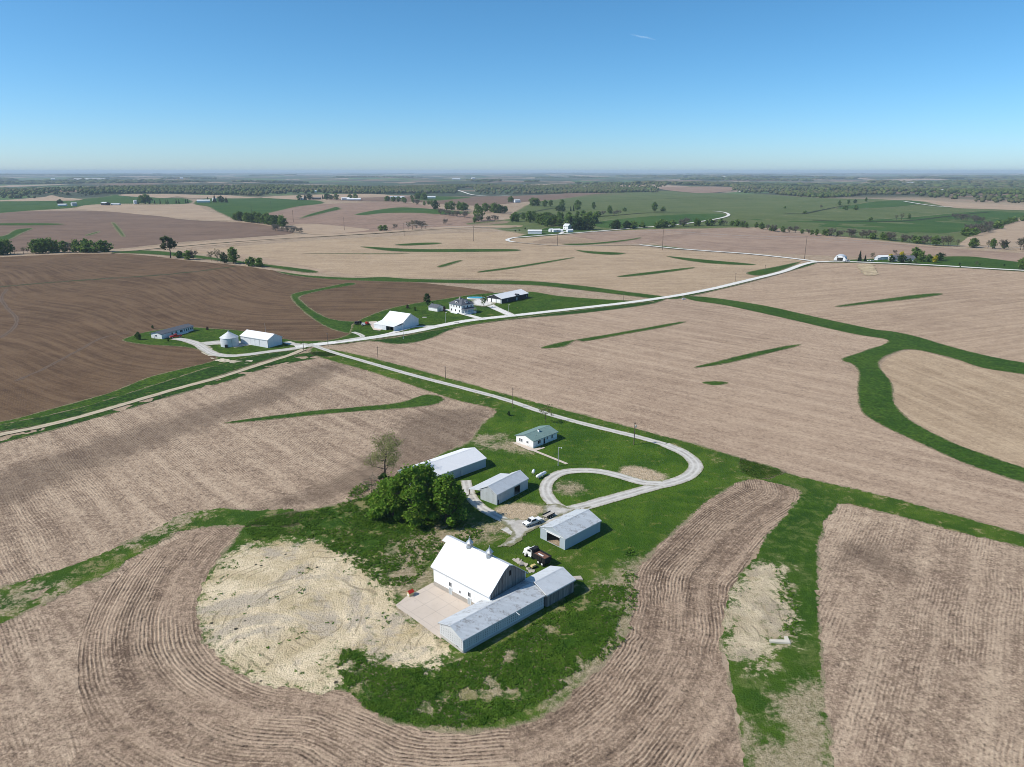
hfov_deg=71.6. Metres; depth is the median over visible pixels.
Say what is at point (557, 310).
gravel road
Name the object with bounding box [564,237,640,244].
grass strip
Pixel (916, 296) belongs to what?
grass strip
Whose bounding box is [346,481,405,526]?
weeds
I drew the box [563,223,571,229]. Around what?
farmhouse
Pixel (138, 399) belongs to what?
dirt track
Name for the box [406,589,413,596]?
feed hutch
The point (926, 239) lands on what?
hedgerow tree
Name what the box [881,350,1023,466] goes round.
field
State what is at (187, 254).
field shrub
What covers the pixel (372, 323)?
concrete yard
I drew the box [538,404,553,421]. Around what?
young tree
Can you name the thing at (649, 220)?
pasture
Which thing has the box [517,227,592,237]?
grass strip
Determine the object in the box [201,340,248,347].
gravel drive
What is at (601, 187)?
woods
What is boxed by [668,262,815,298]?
grass verge
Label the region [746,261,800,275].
grass strip
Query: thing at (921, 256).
green tree
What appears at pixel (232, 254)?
field tree
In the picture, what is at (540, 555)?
dump truck
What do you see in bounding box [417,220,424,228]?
ditch bush
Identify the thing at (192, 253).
field shrub
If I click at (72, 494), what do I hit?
field
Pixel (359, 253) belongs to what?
grass strip
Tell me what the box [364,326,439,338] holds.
gravel drive
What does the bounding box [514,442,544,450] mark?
concrete path
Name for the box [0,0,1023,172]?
sky
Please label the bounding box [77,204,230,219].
field
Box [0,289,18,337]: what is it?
dirt track
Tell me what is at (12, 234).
grass strip
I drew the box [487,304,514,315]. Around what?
gravel drive
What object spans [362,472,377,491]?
bare shrub
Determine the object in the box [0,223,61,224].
grass strip
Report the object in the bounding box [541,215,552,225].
farm tree
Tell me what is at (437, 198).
meadow
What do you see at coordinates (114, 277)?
grass strip
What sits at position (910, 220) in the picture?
ditch
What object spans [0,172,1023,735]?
ground
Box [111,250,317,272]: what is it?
grass strip
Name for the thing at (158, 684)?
field
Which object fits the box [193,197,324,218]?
meadow
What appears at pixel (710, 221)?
hedgerow tree
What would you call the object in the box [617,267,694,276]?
grass strip
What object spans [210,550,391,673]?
weeds
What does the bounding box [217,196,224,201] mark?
farm evergreen
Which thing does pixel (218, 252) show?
bare tree
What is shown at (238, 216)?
hill tree
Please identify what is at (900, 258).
dark tree
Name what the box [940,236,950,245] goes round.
hedgerow tree
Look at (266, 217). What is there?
hill tree
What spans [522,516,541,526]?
pickup truck
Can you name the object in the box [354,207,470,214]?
meadow
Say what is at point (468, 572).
gambrel barn
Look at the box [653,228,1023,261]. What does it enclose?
field
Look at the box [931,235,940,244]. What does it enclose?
hedgerow tree
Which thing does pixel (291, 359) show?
grass verge
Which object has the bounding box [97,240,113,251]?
grove tree
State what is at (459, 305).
farmhouse
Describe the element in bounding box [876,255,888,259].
white shed
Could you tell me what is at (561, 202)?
pasture tree
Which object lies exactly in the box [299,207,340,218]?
grass strip
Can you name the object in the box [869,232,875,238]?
hedgerow tree
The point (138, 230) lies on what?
field
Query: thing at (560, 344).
grass strip
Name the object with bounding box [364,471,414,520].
leafy tree
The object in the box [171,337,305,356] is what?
gravel drive
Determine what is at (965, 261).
grass strip
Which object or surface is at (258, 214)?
hill tree
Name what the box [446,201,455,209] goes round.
copse tree
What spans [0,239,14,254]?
grove tree
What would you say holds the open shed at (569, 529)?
on the ground at (330, 178)
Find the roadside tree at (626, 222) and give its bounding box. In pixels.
[623,220,630,227]
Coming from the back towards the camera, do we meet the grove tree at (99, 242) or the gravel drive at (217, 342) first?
the grove tree at (99, 242)
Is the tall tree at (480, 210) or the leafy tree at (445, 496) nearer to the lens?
the leafy tree at (445, 496)
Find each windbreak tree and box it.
[137,195,144,202]
[142,193,149,202]
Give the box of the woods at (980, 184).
[0,176,1023,188]
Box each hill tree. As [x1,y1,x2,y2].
[235,212,242,220]
[242,212,249,221]
[246,214,254,222]
[256,212,262,222]
[258,214,264,223]
[263,215,270,224]
[271,215,277,223]
[276,216,288,226]
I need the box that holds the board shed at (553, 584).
[523,566,575,606]
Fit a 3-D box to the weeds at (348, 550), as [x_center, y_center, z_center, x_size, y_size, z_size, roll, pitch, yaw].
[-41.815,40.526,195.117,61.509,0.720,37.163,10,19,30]
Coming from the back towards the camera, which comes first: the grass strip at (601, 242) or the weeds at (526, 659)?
the grass strip at (601, 242)
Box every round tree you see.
[609,221,617,228]
[614,220,622,228]
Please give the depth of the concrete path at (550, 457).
245.33 m
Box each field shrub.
[173,251,181,257]
[182,250,191,259]
[189,250,197,258]
[242,256,255,265]
[254,258,264,266]
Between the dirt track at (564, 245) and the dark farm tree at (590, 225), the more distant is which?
the dark farm tree at (590, 225)
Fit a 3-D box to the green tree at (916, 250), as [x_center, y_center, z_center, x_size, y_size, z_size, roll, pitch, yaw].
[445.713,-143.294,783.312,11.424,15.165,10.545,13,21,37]
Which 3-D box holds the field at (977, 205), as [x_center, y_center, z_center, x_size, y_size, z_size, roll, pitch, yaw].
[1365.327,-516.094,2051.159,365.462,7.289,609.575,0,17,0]
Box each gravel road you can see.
[294,261,815,347]
[505,211,729,241]
[640,244,814,260]
[651,245,684,248]
[812,261,1023,270]
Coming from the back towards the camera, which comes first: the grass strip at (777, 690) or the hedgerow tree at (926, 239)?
the hedgerow tree at (926, 239)
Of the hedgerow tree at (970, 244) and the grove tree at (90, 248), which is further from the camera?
the hedgerow tree at (970, 244)
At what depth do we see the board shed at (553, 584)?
164.52 m
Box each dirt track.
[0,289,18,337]
[0,349,306,435]
[14,333,128,380]
[336,332,364,341]
[518,242,594,245]
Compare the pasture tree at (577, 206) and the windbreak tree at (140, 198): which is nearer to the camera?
the pasture tree at (577, 206)
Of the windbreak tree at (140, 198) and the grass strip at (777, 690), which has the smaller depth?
the grass strip at (777, 690)
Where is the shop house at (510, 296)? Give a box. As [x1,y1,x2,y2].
[487,289,527,303]
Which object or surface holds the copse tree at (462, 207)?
on the ground at (330, 178)
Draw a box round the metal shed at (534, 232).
[528,230,541,233]
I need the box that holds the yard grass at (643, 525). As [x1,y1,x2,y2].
[195,347,785,734]
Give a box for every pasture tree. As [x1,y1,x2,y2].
[526,211,532,221]
[559,199,565,206]
[574,200,581,209]
[607,205,612,212]
[651,202,657,210]
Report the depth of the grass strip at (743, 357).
379.07 m
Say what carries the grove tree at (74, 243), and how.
on the ground at (330, 178)
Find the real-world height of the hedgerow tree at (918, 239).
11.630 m
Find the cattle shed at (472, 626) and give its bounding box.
[438,581,545,652]
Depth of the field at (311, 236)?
1074.23 m
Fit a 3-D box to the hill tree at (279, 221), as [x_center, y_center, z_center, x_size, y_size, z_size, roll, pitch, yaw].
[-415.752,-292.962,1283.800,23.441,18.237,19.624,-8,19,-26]
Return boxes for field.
[0,195,82,200]
[0,211,293,251]
[0,253,493,420]
[0,356,491,766]
[69,479,798,766]
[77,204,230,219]
[110,225,520,251]
[120,194,255,197]
[181,246,354,276]
[192,231,802,295]
[262,194,408,199]
[268,202,508,232]
[292,224,368,233]
[325,193,625,205]
[335,298,1023,532]
[533,229,700,243]
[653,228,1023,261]
[659,186,731,192]
[702,263,1023,361]
[817,505,1023,766]
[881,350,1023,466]
[912,200,1023,209]
[959,220,1023,245]
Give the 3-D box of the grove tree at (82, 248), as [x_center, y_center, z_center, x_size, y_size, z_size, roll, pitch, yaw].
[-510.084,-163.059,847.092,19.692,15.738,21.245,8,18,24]
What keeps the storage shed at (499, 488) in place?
on the ground at (330, 178)
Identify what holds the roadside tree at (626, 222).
on the pasture at (765, 209)
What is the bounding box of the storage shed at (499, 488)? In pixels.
[469,470,528,504]
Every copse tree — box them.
[431,200,439,208]
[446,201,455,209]
[460,202,466,210]
[482,203,489,211]
[489,203,497,212]
[495,205,505,212]
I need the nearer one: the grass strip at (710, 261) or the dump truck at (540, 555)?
the dump truck at (540, 555)
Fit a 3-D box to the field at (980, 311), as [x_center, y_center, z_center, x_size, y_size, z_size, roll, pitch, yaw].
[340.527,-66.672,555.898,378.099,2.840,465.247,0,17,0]
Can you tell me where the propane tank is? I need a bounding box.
[536,471,546,477]
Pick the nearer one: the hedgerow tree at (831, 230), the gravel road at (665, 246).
the gravel road at (665, 246)
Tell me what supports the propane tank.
on the ground at (330, 178)
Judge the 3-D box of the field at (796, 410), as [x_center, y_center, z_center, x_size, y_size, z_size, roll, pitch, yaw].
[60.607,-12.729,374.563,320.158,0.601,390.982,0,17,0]
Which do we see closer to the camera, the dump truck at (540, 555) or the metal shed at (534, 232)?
the dump truck at (540, 555)
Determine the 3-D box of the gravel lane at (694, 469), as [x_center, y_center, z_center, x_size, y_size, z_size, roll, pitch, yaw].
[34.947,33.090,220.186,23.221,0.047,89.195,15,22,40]
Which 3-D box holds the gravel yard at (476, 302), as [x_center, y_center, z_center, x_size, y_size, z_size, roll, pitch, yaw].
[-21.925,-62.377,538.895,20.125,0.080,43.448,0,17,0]
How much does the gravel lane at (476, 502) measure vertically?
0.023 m
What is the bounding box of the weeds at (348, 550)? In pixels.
[245,496,483,585]
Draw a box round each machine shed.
[240,330,282,347]
[398,447,486,484]
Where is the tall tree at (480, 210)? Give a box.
[473,205,484,220]
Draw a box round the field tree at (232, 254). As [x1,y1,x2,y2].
[227,247,239,263]
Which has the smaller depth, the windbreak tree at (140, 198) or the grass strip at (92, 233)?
the grass strip at (92, 233)
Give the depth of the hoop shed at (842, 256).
791.68 m
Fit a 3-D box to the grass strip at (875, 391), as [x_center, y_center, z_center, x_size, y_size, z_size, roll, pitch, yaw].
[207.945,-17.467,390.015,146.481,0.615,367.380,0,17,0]
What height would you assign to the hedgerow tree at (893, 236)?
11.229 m
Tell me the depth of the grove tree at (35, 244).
839.24 m
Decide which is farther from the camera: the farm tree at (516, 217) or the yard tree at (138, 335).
the farm tree at (516, 217)
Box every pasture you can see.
[466,191,1023,245]
[593,213,726,227]
[753,211,1023,233]
[836,200,929,208]
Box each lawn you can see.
[0,327,323,423]
[318,291,653,344]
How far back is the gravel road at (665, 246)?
948.49 m
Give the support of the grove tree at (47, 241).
on the ground at (330, 178)
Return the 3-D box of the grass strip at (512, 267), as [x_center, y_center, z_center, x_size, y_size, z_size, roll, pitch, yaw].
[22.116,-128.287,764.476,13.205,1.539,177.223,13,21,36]
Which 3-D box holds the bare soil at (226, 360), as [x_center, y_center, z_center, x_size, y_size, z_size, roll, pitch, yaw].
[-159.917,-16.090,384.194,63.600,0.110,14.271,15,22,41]
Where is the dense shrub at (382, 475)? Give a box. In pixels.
[377,472,388,481]
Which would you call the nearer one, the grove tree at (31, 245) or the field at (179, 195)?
the grove tree at (31, 245)
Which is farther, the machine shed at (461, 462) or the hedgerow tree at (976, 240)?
the hedgerow tree at (976, 240)
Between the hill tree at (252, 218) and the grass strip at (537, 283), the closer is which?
the grass strip at (537, 283)
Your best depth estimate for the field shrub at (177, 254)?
775.30 m
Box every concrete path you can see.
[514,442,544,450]
[534,451,567,463]
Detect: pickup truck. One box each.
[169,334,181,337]
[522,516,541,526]
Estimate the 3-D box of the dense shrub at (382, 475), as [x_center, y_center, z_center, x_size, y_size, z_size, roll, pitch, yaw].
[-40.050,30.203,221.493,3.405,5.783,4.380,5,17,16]
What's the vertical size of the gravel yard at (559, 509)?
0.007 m
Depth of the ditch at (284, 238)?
1014.43 m
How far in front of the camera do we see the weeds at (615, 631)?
161.28 m
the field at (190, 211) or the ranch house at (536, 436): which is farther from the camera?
the field at (190, 211)
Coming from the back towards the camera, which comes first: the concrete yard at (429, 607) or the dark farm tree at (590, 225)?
the dark farm tree at (590, 225)
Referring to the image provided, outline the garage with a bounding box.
[428,303,443,311]
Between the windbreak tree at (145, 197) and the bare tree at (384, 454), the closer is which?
the bare tree at (384, 454)
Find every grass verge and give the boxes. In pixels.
[0,351,335,442]
[360,298,667,343]
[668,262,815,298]
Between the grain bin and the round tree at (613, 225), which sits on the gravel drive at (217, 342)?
the grain bin
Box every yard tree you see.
[134,332,140,339]
[423,293,430,304]
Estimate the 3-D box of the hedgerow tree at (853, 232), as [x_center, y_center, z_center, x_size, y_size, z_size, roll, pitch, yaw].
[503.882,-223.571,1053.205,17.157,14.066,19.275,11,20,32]
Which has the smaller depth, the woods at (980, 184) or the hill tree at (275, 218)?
the hill tree at (275, 218)
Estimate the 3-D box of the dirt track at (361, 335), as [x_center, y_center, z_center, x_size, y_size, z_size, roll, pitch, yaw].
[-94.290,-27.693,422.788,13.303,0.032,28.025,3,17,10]
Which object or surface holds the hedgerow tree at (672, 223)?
on the pasture at (765, 209)
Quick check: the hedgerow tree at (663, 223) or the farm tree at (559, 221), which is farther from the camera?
the farm tree at (559, 221)
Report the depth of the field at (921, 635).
149.03 m
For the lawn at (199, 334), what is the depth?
389.42 m
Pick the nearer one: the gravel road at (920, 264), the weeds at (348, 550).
the weeds at (348, 550)
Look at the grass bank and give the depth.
321.76 m
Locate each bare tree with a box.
[212,248,220,257]
[361,428,404,472]
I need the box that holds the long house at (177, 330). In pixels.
[150,324,193,338]
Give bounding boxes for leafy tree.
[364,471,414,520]
[384,463,437,529]
[410,460,436,502]
[426,471,470,525]
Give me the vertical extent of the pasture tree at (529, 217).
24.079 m
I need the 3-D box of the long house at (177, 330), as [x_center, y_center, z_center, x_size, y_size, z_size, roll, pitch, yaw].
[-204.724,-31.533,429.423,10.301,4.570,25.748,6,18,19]
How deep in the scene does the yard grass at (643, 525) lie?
178.40 m
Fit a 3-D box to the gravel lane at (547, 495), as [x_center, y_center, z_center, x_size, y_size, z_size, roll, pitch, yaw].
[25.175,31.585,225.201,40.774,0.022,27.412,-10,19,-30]
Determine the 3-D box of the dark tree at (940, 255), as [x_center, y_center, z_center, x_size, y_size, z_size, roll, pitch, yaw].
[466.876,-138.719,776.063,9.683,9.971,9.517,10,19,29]
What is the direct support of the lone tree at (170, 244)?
on the ground at (330, 178)
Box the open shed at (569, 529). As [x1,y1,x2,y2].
[539,509,601,549]
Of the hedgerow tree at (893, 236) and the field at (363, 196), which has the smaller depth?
the hedgerow tree at (893, 236)
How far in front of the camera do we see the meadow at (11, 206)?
2170.89 m
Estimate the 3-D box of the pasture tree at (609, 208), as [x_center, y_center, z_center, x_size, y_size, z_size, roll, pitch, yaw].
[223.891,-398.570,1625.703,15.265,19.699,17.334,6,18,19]
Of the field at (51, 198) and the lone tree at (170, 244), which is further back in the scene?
the field at (51, 198)
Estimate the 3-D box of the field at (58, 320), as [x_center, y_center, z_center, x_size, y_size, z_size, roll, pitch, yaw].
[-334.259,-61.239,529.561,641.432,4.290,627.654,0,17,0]
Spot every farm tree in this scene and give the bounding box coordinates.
[512,212,519,221]
[535,213,541,222]
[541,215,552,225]
[550,215,555,225]
[556,216,563,225]
[563,214,574,223]
[571,218,587,229]
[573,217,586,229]
[583,212,592,221]
[584,217,595,229]
[590,214,597,222]
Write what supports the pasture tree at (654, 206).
on the pasture at (765, 209)
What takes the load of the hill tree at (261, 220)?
on the ground at (330, 178)
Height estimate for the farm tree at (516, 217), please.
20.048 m
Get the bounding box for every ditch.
[116,227,484,252]
[790,205,848,213]
[823,212,985,221]
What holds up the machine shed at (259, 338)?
on the lawn at (199, 334)
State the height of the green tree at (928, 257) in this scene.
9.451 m
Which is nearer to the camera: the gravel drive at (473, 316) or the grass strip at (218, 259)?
the gravel drive at (473, 316)
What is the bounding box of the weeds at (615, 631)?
[595,545,638,660]
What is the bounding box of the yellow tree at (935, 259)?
[932,255,938,262]
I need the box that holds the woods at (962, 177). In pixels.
[0,172,1023,179]
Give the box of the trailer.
[542,510,554,517]
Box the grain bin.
[219,331,238,347]
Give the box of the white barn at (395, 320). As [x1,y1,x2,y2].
[374,311,418,330]
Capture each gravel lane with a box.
[299,343,665,444]
[461,480,509,521]
[501,443,703,534]
[539,468,662,512]
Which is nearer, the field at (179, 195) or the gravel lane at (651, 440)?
the gravel lane at (651, 440)
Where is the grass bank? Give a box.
[0,350,296,431]
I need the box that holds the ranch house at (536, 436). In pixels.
[515,425,558,447]
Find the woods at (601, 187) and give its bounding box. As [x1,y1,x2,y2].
[0,181,1023,202]
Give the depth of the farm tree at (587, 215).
1341.91 m
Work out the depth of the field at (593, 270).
793.48 m
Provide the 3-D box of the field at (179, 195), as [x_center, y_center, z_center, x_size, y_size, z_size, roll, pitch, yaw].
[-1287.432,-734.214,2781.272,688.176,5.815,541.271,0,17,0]
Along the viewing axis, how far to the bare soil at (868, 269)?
717.75 m
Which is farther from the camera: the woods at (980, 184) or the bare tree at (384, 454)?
the woods at (980, 184)
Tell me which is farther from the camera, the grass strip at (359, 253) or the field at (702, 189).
the field at (702, 189)
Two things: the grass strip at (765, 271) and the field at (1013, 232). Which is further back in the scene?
the field at (1013, 232)
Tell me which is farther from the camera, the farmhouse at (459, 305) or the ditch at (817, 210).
the ditch at (817, 210)
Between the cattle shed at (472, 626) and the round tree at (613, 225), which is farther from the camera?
the round tree at (613, 225)
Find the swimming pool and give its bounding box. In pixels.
[467,297,484,298]
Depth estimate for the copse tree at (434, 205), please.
1797.62 m
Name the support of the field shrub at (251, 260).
on the ground at (330, 178)
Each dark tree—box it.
[888,255,894,261]
[897,254,907,262]
[936,252,944,260]
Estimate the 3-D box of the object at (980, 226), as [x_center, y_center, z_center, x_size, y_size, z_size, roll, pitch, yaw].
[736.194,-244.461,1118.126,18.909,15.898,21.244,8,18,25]
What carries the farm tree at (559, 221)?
on the pasture at (765, 209)
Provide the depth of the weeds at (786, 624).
162.23 m
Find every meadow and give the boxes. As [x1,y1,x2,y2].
[0,194,192,212]
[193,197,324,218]
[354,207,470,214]
[413,196,470,200]
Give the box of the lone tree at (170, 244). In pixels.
[159,236,177,257]
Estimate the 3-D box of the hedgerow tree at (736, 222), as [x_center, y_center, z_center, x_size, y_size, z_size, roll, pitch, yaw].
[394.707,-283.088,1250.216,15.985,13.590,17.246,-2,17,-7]
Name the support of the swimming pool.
on the lawn at (535, 301)
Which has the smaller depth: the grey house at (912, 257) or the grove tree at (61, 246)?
the grey house at (912, 257)
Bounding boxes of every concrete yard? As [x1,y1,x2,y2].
[369,321,381,329]
[396,583,470,638]
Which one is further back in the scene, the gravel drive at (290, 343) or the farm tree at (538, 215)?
the farm tree at (538, 215)
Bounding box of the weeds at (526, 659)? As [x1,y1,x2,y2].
[335,584,626,727]
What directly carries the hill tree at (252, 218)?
on the ground at (330, 178)
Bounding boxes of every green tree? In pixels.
[910,247,920,258]
[917,251,926,261]
[925,254,932,261]
[1017,257,1023,269]
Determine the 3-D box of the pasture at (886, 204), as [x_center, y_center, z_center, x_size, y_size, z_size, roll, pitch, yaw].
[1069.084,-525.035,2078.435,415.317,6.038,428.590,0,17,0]
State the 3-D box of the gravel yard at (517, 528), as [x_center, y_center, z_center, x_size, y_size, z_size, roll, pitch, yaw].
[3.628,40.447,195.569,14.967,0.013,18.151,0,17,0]
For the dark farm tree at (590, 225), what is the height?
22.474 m
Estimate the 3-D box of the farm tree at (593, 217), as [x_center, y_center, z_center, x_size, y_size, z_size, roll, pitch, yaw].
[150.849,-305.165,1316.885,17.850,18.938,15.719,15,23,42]
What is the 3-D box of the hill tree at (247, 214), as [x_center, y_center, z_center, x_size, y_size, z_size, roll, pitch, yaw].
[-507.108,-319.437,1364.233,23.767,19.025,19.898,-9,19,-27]
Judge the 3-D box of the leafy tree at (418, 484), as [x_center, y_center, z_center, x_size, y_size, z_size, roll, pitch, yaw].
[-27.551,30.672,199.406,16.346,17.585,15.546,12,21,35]
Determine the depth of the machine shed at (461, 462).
232.29 m
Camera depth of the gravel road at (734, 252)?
891.87 m
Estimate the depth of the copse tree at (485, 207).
1713.01 m
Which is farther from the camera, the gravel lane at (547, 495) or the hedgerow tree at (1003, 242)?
the hedgerow tree at (1003, 242)
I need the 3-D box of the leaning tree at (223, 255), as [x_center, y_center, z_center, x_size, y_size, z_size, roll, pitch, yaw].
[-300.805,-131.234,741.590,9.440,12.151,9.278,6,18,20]
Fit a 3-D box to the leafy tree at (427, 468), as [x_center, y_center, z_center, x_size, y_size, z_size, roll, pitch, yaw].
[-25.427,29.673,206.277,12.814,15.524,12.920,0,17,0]
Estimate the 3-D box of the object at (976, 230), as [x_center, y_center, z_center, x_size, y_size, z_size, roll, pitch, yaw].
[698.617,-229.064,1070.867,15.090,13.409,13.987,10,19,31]
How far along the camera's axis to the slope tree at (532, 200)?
1936.75 m
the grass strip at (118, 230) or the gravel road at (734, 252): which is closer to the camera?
the gravel road at (734, 252)
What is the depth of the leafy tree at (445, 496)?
196.51 m
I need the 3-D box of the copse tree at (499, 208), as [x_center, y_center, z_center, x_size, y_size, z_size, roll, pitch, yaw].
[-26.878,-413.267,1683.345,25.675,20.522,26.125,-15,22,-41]
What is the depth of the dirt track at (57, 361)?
374.82 m
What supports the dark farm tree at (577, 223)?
on the grass strip at (545, 232)
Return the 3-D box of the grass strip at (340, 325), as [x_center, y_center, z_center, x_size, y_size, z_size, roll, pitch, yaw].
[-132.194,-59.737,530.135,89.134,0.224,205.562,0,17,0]
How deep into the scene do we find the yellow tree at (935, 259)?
760.56 m
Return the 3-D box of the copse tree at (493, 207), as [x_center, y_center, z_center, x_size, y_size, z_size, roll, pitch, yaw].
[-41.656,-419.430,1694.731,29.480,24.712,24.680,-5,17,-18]
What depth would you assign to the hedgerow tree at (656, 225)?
1203.52 m
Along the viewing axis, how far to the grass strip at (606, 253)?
884.06 m
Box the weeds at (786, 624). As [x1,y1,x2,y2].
[775,567,798,638]
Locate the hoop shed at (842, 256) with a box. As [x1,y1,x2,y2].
[834,254,846,260]
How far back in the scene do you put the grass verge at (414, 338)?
440.89 m
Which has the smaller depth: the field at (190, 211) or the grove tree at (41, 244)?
the grove tree at (41, 244)
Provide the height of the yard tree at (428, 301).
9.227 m
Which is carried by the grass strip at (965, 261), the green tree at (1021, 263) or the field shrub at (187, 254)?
the green tree at (1021, 263)
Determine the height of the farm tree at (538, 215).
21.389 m
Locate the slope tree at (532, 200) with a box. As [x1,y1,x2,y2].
[529,197,536,205]
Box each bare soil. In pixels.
[202,346,252,362]
[857,264,877,275]
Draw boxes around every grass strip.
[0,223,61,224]
[0,228,33,241]
[0,266,235,286]
[0,507,303,623]
[85,231,100,235]
[111,222,125,236]
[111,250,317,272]
[224,394,443,422]
[276,271,664,298]
[290,283,355,332]
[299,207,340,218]
[311,253,408,253]
[360,246,519,251]
[395,242,440,245]
[437,260,461,266]
[478,257,573,271]
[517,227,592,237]
[541,321,685,347]
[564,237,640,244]
[576,250,625,254]
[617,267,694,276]
[667,256,755,264]
[682,296,1023,482]
[694,344,800,367]
[702,381,727,384]
[719,458,1023,766]
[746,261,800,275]
[830,256,1023,271]
[835,293,942,306]
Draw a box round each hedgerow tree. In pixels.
[654,221,661,227]
[661,220,668,226]
[668,220,676,226]
[703,219,714,225]
[733,219,739,225]
[827,228,836,234]
[845,228,857,235]
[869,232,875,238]
[887,233,896,239]
[914,236,923,243]
[921,235,931,242]
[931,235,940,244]
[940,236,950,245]
[968,240,975,246]
[970,238,979,247]
[990,238,997,248]
[999,239,1010,248]
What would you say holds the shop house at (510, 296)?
on the lawn at (535, 301)
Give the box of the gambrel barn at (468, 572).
[431,535,527,604]
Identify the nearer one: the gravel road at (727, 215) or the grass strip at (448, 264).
the grass strip at (448, 264)
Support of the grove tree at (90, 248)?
on the ground at (330, 178)
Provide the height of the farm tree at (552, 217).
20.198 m
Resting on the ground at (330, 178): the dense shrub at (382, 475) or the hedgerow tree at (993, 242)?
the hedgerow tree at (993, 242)
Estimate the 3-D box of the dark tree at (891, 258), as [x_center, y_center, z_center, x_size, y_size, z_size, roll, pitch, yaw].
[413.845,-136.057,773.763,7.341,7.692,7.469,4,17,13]
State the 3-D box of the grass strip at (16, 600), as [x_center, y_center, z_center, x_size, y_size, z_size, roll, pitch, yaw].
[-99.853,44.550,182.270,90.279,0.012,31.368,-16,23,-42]
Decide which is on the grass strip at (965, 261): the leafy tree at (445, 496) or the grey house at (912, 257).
the grey house at (912, 257)
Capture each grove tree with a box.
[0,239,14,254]
[26,239,38,252]
[31,239,48,252]
[36,238,47,252]
[42,237,56,252]
[50,240,59,252]
[57,241,69,252]
[70,239,79,251]
[75,240,92,252]
[82,240,104,251]
[96,240,105,250]
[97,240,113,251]
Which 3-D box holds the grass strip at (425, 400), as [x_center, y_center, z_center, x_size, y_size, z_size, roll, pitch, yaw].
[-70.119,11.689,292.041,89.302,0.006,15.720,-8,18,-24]
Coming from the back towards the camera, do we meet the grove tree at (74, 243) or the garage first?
the grove tree at (74, 243)
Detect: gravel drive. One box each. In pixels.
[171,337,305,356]
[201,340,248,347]
[283,341,299,344]
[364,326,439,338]
[445,309,482,318]
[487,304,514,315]
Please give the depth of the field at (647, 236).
1085.69 m
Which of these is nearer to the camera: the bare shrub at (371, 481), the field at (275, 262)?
the bare shrub at (371, 481)
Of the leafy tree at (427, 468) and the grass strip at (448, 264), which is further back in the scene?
the grass strip at (448, 264)
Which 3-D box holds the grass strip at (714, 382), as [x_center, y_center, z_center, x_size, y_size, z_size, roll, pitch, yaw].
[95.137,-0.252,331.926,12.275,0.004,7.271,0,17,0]
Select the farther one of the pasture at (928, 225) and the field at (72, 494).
the pasture at (928, 225)
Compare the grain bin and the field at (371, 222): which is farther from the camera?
the field at (371, 222)
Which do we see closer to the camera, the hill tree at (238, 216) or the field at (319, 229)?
the field at (319, 229)
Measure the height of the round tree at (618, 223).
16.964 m
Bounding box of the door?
[446,470,455,478]
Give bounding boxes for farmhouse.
[449,297,475,314]
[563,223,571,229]
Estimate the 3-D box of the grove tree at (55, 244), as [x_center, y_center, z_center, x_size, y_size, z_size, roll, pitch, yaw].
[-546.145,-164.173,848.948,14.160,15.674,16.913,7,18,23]
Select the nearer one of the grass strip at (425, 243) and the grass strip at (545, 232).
the grass strip at (425, 243)
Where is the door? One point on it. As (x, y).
(454, 472)
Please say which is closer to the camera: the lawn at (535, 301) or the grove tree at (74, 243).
the lawn at (535, 301)
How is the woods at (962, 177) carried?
on the ground at (330, 178)
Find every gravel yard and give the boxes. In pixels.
[471,298,495,305]
[497,515,549,546]
[542,504,590,517]
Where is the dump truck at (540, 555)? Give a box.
[522,546,551,565]
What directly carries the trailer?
on the gravel yard at (559, 509)
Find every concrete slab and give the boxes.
[573,576,582,579]
[769,636,790,643]
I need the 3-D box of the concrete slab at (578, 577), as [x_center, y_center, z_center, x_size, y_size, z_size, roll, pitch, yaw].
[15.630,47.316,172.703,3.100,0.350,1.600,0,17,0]
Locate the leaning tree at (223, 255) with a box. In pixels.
[219,252,228,262]
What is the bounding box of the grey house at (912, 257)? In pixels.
[888,255,915,260]
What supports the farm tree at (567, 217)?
on the pasture at (765, 209)
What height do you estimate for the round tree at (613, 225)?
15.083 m
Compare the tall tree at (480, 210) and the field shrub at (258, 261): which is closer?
the field shrub at (258, 261)
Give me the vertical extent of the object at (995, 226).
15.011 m

